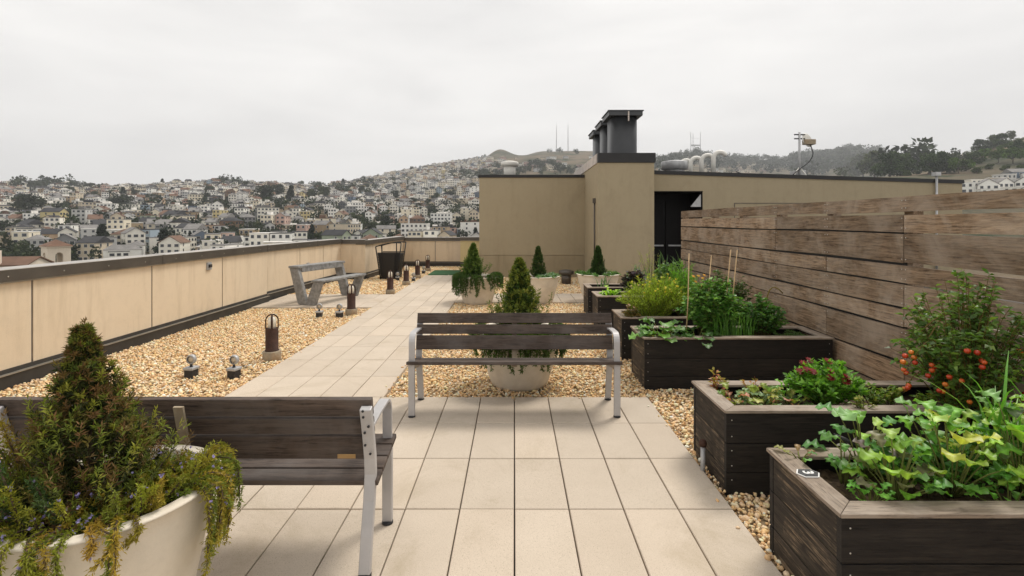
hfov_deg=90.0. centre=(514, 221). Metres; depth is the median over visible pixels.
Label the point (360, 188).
tree
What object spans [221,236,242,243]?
house
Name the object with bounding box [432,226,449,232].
house
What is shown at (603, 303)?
raised bed
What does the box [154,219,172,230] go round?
house
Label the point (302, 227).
house
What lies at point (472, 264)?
dwarf conifer
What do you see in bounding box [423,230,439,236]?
house
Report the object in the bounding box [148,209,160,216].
house
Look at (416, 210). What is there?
house
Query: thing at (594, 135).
exhaust duct
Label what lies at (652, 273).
fennel plant
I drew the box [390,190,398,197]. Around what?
tree
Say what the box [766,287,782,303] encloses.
dry stem
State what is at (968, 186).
house
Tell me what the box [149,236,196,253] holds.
house
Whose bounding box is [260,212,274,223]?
house
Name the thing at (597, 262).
dwarf conifer
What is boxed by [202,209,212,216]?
house
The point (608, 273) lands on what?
ground cover
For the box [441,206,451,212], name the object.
house
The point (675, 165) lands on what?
roof vent
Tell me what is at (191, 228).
house
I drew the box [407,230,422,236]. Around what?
house
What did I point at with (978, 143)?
tree
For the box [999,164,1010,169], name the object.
bush
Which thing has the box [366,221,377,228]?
tree
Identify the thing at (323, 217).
house
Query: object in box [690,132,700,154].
broadcast tower
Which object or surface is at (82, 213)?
house
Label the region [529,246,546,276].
dwarf conifer
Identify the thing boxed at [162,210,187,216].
house
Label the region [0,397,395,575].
park bench
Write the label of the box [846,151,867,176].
tree
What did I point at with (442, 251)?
parapet wall
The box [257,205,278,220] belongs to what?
house
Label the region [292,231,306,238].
house
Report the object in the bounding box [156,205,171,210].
house
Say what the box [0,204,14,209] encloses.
house
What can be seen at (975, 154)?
tree
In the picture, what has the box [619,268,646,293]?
purple kale
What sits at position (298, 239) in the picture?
house
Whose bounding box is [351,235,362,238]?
house
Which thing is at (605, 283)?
spring onion
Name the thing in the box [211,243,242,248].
house
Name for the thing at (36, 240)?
house
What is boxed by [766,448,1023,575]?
raised bed
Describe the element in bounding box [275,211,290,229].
house
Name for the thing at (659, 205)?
door
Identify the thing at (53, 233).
house
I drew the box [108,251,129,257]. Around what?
house
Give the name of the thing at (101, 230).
conifer tree
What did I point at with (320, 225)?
house
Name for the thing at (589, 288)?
raised bed
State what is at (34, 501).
rosemary mound
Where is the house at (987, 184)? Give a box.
[975,179,1000,188]
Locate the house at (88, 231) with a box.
[81,228,95,237]
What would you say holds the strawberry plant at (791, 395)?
on the raised bed at (739, 439)
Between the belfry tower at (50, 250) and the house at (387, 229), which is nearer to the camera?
the belfry tower at (50, 250)
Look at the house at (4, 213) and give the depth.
373.22 m
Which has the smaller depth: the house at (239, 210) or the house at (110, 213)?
the house at (110, 213)
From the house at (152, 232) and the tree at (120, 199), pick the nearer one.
the house at (152, 232)
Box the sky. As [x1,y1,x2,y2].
[0,0,1023,184]
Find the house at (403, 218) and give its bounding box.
[399,214,407,222]
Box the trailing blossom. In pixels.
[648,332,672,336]
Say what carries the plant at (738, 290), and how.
on the raised bed at (622, 323)
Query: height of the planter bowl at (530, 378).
0.550 m
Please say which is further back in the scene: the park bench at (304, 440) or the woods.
the woods
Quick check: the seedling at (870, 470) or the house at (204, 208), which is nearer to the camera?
the seedling at (870, 470)
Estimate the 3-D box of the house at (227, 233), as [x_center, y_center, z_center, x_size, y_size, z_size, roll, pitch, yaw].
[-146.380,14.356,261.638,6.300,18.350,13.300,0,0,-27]
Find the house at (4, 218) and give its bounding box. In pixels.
[0,216,12,230]
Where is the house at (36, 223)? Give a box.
[15,219,43,227]
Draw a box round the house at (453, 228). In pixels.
[449,224,456,233]
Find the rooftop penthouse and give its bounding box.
[478,153,963,282]
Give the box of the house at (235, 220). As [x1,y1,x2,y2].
[219,216,242,229]
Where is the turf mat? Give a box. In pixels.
[428,270,460,274]
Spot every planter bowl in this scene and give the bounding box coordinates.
[0,445,207,575]
[459,274,496,304]
[482,323,555,391]
[530,273,559,304]
[576,272,619,297]
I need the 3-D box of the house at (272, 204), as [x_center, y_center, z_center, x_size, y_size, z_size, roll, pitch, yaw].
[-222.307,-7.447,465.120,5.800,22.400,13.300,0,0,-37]
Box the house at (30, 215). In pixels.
[22,210,39,219]
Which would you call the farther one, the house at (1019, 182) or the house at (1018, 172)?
the house at (1018, 172)
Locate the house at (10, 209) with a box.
[1,207,16,210]
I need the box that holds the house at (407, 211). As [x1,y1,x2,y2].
[401,207,414,216]
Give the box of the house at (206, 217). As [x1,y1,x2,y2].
[199,216,216,219]
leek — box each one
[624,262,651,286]
[658,253,691,272]
[904,351,1023,479]
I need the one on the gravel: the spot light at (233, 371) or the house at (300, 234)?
the spot light at (233, 371)
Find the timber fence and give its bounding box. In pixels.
[681,189,1023,402]
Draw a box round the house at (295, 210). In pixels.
[289,206,303,216]
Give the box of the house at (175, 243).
[158,235,190,252]
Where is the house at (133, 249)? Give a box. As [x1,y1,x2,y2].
[103,244,141,257]
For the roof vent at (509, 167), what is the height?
0.556 m
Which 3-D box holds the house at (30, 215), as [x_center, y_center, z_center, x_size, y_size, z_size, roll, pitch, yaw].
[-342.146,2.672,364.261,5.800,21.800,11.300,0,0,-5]
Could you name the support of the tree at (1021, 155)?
on the terrain at (573, 159)
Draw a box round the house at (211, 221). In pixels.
[204,218,218,224]
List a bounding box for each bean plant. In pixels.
[674,276,749,335]
[737,292,789,335]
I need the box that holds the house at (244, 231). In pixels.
[239,229,259,235]
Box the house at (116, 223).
[106,219,131,228]
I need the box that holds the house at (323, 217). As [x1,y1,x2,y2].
[315,215,335,223]
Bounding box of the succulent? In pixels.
[535,272,560,278]
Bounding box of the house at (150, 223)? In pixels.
[146,219,154,228]
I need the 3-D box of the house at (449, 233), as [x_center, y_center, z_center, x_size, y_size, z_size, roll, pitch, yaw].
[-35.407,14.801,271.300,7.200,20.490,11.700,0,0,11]
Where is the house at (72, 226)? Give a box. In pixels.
[58,224,78,230]
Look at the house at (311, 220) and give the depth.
345.18 m
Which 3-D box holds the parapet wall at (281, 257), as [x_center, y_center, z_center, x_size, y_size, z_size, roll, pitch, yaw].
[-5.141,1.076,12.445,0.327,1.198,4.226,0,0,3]
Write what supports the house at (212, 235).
on the terrain at (573, 159)
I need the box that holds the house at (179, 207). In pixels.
[172,205,187,209]
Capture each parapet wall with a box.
[0,245,268,390]
[261,239,341,300]
[341,239,367,279]
[356,236,404,278]
[404,237,459,266]
[460,237,478,266]
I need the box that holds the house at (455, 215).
[452,211,461,224]
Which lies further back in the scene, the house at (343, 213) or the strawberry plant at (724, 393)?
the house at (343, 213)
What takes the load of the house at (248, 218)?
on the terrain at (573, 159)
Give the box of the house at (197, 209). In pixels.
[188,207,202,216]
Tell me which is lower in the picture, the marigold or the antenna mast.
the marigold
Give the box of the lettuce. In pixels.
[599,285,620,294]
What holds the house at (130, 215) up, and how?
on the terrain at (573, 159)
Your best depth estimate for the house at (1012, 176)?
321.05 m
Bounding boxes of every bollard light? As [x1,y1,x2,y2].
[262,314,280,362]
[345,284,356,315]
[386,270,394,293]
[402,264,409,284]
[414,260,420,278]
[425,255,430,271]
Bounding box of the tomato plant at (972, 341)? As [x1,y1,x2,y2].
[885,268,1023,425]
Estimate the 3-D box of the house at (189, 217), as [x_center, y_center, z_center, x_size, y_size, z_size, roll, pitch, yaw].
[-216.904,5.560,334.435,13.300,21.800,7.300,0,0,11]
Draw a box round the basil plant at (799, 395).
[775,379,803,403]
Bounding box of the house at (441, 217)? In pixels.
[430,212,453,225]
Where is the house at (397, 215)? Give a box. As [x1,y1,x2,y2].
[394,213,403,220]
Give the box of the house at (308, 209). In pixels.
[303,207,314,216]
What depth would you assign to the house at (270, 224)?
327.66 m
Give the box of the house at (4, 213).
[0,211,9,216]
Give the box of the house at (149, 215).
[140,213,157,217]
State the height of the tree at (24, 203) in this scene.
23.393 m
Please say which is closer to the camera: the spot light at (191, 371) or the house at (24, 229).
the spot light at (191, 371)
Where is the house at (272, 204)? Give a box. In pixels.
[265,201,274,206]
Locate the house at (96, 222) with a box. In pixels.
[91,220,106,226]
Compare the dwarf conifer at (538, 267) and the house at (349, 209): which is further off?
the house at (349, 209)
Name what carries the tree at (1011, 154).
on the terrain at (573, 159)
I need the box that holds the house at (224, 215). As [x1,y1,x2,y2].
[218,212,234,224]
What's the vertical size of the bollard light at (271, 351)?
0.565 m
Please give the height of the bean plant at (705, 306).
0.650 m
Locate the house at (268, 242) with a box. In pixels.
[263,241,293,243]
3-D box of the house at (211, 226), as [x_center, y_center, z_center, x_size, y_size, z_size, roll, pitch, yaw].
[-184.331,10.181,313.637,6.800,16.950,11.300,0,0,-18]
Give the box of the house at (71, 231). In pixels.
[57,227,77,236]
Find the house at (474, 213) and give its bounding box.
[469,209,478,219]
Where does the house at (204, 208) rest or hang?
on the terrain at (573, 159)
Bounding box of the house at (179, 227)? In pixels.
[175,223,192,235]
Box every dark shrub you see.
[652,261,690,291]
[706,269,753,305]
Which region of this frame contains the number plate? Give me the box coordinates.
[796,469,819,477]
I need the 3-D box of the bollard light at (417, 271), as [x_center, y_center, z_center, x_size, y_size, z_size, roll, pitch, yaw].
[-2.790,1.367,14.750,0.204,0.565,0.204,0,0,-13]
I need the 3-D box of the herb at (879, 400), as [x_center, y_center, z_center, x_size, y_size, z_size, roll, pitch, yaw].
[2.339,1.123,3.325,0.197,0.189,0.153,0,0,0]
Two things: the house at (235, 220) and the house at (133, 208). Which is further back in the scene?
the house at (133, 208)
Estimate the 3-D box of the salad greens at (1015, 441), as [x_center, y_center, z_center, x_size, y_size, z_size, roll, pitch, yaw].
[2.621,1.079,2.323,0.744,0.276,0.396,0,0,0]
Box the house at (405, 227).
[401,223,429,236]
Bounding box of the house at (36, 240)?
[25,235,51,250]
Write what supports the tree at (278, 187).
on the terrain at (573, 159)
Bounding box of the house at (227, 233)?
[220,232,234,237]
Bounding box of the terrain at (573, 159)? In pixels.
[0,138,1023,278]
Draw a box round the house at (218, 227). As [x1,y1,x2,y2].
[214,225,228,231]
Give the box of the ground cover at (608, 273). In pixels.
[575,269,618,276]
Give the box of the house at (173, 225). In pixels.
[167,223,180,234]
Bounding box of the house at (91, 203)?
[78,200,101,207]
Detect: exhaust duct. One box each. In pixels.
[588,130,599,155]
[594,120,606,152]
[601,110,643,152]
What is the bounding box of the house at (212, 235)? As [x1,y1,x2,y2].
[204,233,220,238]
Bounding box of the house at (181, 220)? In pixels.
[169,218,193,222]
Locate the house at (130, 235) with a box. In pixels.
[121,227,145,243]
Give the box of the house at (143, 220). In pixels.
[138,216,161,228]
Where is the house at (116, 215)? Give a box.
[110,211,125,218]
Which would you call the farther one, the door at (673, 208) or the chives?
the door at (673, 208)
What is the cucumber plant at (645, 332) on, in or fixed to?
on the raised bed at (658, 362)
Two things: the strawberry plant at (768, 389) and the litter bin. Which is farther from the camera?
the litter bin
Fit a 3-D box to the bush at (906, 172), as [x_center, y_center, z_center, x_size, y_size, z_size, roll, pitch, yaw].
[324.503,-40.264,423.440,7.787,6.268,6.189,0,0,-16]
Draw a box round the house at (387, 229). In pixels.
[376,225,395,236]
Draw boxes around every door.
[654,200,664,278]
[665,200,689,269]
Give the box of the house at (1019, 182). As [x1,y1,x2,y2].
[1015,177,1023,186]
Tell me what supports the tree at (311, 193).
on the terrain at (573, 159)
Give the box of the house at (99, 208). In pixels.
[93,206,111,210]
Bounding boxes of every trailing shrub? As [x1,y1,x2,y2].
[0,394,80,537]
[0,439,246,575]
[451,271,503,297]
[468,323,570,374]
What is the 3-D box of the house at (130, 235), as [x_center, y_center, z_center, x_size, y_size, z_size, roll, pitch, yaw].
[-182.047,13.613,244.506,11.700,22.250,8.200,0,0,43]
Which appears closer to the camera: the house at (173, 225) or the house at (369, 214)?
the house at (173, 225)
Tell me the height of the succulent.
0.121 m
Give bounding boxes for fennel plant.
[633,245,667,284]
[659,259,700,315]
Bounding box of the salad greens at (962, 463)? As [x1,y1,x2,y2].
[853,435,1021,500]
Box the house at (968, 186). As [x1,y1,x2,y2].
[962,182,979,192]
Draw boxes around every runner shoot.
[708,367,727,390]
[740,376,760,396]
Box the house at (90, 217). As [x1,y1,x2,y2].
[87,214,103,224]
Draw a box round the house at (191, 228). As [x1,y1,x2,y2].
[182,224,207,235]
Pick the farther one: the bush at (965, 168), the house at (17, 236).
the bush at (965, 168)
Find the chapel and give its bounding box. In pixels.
[0,250,54,266]
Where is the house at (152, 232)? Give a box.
[140,229,159,251]
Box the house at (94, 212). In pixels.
[92,210,110,213]
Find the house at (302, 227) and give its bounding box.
[296,224,310,232]
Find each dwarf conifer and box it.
[0,316,195,525]
[459,242,491,275]
[486,256,553,323]
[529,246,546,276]
[589,245,606,274]
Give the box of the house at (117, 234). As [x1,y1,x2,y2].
[110,229,125,243]
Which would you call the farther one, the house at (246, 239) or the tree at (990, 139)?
the tree at (990, 139)
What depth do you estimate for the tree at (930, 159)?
425.93 m
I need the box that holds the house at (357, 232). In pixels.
[352,230,365,234]
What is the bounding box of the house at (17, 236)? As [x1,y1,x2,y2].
[11,231,40,244]
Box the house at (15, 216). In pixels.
[8,214,22,222]
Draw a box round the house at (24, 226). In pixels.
[14,224,35,230]
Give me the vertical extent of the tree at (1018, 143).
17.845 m
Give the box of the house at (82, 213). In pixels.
[71,207,92,224]
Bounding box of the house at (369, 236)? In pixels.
[361,234,376,238]
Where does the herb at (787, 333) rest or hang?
on the raised bed at (658, 362)
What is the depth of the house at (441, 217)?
394.00 m
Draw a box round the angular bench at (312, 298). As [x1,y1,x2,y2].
[288,261,365,305]
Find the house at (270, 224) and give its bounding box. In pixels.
[263,220,274,231]
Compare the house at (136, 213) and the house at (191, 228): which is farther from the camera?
the house at (136, 213)
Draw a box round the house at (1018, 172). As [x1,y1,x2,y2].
[1000,168,1023,178]
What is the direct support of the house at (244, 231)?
on the terrain at (573, 159)
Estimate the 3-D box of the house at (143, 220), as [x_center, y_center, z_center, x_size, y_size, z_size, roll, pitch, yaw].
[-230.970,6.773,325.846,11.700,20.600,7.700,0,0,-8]
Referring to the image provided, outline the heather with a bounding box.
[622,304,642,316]
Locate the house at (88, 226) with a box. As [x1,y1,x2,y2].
[79,225,97,237]
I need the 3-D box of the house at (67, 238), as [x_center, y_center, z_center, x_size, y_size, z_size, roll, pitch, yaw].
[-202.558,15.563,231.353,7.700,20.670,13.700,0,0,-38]
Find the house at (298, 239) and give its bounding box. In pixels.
[292,238,306,241]
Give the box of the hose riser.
[699,439,706,472]
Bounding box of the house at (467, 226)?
[460,219,478,236]
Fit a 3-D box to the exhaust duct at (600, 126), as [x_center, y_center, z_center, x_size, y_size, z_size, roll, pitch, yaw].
[2.780,-2.197,14.447,0.890,1.155,0.995,0,0,0]
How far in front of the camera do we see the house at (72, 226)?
278.98 m
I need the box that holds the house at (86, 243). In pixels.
[75,236,113,260]
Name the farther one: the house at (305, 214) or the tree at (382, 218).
the house at (305, 214)
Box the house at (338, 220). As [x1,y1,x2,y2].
[336,218,341,223]
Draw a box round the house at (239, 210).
[234,204,249,214]
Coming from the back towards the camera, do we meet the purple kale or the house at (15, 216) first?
the house at (15, 216)
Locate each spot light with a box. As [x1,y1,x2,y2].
[183,354,199,379]
[226,355,241,379]
[315,303,322,317]
[335,304,343,317]
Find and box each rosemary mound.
[1,471,96,528]
[37,487,150,535]
[122,446,210,518]
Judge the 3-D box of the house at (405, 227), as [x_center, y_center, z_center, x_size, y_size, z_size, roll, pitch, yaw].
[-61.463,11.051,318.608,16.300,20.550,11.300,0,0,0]
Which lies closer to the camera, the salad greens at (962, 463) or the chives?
the salad greens at (962, 463)
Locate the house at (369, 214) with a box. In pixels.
[365,209,374,221]
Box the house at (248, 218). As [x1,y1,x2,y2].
[240,213,255,228]
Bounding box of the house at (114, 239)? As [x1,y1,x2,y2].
[107,237,116,244]
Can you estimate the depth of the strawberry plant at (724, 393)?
3.38 m
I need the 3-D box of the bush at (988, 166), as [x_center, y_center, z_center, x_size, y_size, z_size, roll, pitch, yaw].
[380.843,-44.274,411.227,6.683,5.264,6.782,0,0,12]
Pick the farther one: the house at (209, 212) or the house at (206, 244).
the house at (209, 212)
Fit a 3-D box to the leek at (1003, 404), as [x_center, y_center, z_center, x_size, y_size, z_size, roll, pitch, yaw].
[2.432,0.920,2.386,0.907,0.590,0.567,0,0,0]
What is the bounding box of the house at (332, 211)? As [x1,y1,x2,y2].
[328,207,338,217]
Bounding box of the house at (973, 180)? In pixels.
[964,179,983,181]
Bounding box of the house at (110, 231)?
[106,229,122,233]
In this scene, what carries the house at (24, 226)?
on the terrain at (573, 159)
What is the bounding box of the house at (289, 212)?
[283,209,292,220]
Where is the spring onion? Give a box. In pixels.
[592,275,610,286]
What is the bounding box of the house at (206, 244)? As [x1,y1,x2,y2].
[201,239,223,249]
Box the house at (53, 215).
[42,214,60,222]
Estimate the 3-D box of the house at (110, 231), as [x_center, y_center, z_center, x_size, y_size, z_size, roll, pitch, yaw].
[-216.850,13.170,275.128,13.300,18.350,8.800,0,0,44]
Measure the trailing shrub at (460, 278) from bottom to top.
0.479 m
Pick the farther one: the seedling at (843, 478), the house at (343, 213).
the house at (343, 213)
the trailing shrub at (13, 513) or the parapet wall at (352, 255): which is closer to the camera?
the trailing shrub at (13, 513)
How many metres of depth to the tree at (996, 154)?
443.34 m
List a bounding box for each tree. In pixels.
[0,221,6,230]
[9,193,48,210]
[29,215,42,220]
[49,203,64,207]
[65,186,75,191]
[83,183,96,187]
[95,223,112,236]
[106,193,134,203]
[119,187,126,193]
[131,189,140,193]
[151,228,170,253]
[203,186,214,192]
[250,184,273,199]
[272,183,284,194]
[286,184,294,200]
[307,190,318,196]
[307,224,317,238]
[314,232,321,238]
[318,187,330,196]
[358,185,365,191]
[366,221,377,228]
[374,215,389,222]
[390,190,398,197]
[453,217,464,223]
[843,162,857,176]
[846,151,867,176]
[856,150,887,176]
[870,151,904,176]
[884,152,916,175]
[913,152,945,173]
[920,151,955,171]
[937,156,957,172]
[946,157,975,172]
[965,150,987,163]
[970,139,992,150]
[971,148,992,156]
[982,134,995,148]
[984,148,1007,162]
[989,133,1012,146]
[996,141,1013,149]
[1000,147,1023,163]
[1005,130,1017,139]
[1008,137,1023,149]
[1016,151,1023,158]
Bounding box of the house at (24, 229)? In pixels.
[16,228,43,230]
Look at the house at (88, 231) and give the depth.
261.97 m
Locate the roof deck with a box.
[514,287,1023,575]
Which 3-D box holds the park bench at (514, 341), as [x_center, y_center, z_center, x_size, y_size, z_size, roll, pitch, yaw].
[0.000,1.205,4.407,1.764,0.790,0.481,0,0,0]
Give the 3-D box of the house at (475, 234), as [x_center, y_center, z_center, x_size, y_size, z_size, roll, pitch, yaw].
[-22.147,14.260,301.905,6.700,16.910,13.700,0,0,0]
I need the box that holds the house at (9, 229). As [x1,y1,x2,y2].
[5,225,13,234]
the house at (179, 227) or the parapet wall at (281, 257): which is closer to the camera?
the parapet wall at (281, 257)
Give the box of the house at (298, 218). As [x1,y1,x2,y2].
[293,214,303,222]
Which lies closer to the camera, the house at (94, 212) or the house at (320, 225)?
the house at (320, 225)
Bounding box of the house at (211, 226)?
[205,225,213,232]
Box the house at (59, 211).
[39,207,68,221]
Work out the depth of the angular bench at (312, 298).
10.06 m
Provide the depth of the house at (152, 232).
250.38 m
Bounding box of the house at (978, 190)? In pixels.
[975,188,1003,191]
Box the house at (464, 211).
[460,207,472,220]
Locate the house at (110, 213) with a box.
[103,211,118,218]
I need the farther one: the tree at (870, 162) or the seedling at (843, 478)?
the tree at (870, 162)
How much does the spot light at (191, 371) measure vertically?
0.249 m
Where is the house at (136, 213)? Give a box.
[119,211,142,216]
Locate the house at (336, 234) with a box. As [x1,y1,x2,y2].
[321,230,351,239]
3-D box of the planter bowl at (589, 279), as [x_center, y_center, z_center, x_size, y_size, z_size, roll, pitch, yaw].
[1.700,1.325,10.420,0.880,0.550,0.880,0,0,0]
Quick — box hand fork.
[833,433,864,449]
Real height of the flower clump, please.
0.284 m
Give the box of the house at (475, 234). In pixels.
[471,232,478,236]
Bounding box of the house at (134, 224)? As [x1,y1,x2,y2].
[131,222,142,228]
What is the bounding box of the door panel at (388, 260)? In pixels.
[381,254,395,278]
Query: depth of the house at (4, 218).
340.65 m
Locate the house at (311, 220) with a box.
[305,218,314,223]
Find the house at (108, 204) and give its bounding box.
[96,201,118,211]
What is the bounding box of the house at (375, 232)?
[363,228,382,237]
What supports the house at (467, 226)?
on the terrain at (573, 159)
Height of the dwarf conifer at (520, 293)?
0.824 m
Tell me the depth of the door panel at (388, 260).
14.43 m
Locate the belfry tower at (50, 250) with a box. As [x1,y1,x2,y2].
[39,239,72,261]
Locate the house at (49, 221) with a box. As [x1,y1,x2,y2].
[44,217,64,228]
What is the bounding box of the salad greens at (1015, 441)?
[1008,440,1022,467]
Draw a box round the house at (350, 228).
[329,224,359,232]
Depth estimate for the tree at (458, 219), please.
388.53 m
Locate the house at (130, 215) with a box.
[124,212,135,217]
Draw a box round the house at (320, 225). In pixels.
[313,220,333,232]
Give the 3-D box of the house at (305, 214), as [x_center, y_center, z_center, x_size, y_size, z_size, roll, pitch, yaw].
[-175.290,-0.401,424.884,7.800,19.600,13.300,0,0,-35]
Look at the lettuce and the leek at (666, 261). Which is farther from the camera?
the leek at (666, 261)
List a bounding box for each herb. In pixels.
[772,329,808,335]
[848,395,876,408]
[857,382,890,404]
[873,385,901,404]
[910,390,938,404]
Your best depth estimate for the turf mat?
16.10 m
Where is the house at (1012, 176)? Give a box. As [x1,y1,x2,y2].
[992,174,1016,178]
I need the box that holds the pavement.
[196,275,781,575]
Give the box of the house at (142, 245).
[131,241,145,254]
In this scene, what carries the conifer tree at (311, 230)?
on the terrain at (573, 159)
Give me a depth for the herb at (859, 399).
3.10 m
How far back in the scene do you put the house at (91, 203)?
464.74 m
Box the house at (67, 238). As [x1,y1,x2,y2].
[54,233,77,255]
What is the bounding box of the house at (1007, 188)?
[1002,187,1022,189]
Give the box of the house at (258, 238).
[249,232,275,244]
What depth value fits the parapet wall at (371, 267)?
15.48 m
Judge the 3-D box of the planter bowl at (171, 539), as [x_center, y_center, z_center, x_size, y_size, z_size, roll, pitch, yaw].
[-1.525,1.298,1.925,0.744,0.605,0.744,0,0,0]
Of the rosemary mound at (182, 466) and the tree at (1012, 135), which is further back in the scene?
the tree at (1012, 135)
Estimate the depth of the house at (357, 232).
295.29 m
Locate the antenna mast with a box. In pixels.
[790,132,815,174]
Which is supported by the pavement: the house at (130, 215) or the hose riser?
the hose riser
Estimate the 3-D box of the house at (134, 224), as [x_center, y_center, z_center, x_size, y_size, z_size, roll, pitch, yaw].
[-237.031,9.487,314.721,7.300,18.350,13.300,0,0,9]
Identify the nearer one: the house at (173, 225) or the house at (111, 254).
the house at (111, 254)
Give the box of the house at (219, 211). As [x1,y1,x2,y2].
[213,207,227,217]
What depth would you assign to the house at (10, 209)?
405.28 m
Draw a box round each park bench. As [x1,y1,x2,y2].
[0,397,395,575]
[406,313,622,417]
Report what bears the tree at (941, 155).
on the terrain at (573, 159)
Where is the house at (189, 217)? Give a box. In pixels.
[169,214,194,221]
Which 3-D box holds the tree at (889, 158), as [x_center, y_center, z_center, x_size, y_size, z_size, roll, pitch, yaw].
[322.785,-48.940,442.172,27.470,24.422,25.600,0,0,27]
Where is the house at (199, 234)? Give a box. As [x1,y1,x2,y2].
[191,230,205,245]
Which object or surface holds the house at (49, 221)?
on the terrain at (573, 159)
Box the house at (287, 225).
[282,223,296,230]
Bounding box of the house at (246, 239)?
[243,236,248,245]
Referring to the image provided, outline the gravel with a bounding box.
[0,266,793,575]
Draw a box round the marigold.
[690,274,704,335]
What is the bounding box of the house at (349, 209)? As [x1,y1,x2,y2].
[345,204,355,214]
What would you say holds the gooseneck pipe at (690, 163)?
on the rooftop penthouse
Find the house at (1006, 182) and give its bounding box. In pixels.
[991,177,1014,187]
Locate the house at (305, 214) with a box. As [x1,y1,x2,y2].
[300,210,309,219]
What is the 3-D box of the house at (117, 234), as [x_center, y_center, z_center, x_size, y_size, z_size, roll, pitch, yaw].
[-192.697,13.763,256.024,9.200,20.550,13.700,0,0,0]
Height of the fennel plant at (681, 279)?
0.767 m
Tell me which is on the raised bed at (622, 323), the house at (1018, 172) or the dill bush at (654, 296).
the dill bush at (654, 296)
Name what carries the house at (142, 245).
on the terrain at (573, 159)
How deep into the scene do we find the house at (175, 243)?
226.73 m
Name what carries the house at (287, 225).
on the terrain at (573, 159)
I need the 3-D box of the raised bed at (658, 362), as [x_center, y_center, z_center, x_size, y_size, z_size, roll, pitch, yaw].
[2.183,1.397,5.263,1.855,0.545,0.585,0,0,0]
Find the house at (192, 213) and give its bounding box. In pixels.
[184,210,198,214]
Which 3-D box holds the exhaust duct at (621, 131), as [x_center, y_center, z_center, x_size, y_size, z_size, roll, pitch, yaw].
[2.760,-2.197,13.148,0.890,1.155,0.995,0,0,0]
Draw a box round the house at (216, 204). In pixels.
[212,201,223,208]
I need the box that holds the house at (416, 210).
[400,206,418,215]
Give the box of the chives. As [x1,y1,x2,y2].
[712,311,757,335]
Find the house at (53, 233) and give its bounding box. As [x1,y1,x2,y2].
[41,229,61,240]
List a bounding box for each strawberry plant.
[717,382,749,404]
[734,385,778,404]
[748,383,789,404]
[763,389,814,404]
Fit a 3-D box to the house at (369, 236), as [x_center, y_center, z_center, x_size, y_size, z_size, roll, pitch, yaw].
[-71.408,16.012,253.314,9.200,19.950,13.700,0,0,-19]
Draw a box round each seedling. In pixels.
[774,444,816,461]
[825,424,867,485]
[836,443,912,478]
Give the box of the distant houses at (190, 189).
[0,154,789,216]
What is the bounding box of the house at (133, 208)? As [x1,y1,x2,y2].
[131,207,141,211]
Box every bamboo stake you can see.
[686,253,688,332]
[726,249,730,292]
[730,250,737,312]
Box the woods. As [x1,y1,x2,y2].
[0,137,966,262]
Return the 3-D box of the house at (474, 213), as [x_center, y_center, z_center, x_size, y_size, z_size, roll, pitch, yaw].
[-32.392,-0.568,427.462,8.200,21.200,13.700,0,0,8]
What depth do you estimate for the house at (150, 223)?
308.69 m
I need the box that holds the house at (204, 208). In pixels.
[197,204,209,212]
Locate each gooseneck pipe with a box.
[688,156,699,171]
[699,153,711,171]
[711,150,727,171]
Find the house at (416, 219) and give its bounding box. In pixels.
[409,214,424,222]
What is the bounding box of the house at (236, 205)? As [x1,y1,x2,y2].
[227,202,252,210]
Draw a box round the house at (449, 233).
[437,230,456,236]
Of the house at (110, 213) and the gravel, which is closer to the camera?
the gravel
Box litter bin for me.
[375,241,405,278]
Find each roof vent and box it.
[501,161,518,174]
[559,269,573,283]
[661,160,687,170]
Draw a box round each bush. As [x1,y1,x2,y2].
[617,273,694,315]
[783,357,868,404]
[903,170,911,175]
[959,165,972,170]
[971,166,982,172]
[982,163,994,168]
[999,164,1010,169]
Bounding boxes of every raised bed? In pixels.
[583,283,656,312]
[592,291,695,327]
[612,309,776,361]
[630,326,834,390]
[691,381,1022,496]
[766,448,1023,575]
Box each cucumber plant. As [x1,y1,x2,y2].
[628,316,688,342]
[671,325,721,348]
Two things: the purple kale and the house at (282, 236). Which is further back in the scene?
the house at (282, 236)
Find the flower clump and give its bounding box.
[620,284,642,294]
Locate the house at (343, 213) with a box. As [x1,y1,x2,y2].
[335,210,348,219]
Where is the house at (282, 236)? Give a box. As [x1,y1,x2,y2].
[270,232,294,240]
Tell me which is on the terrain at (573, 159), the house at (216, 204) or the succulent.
the house at (216, 204)

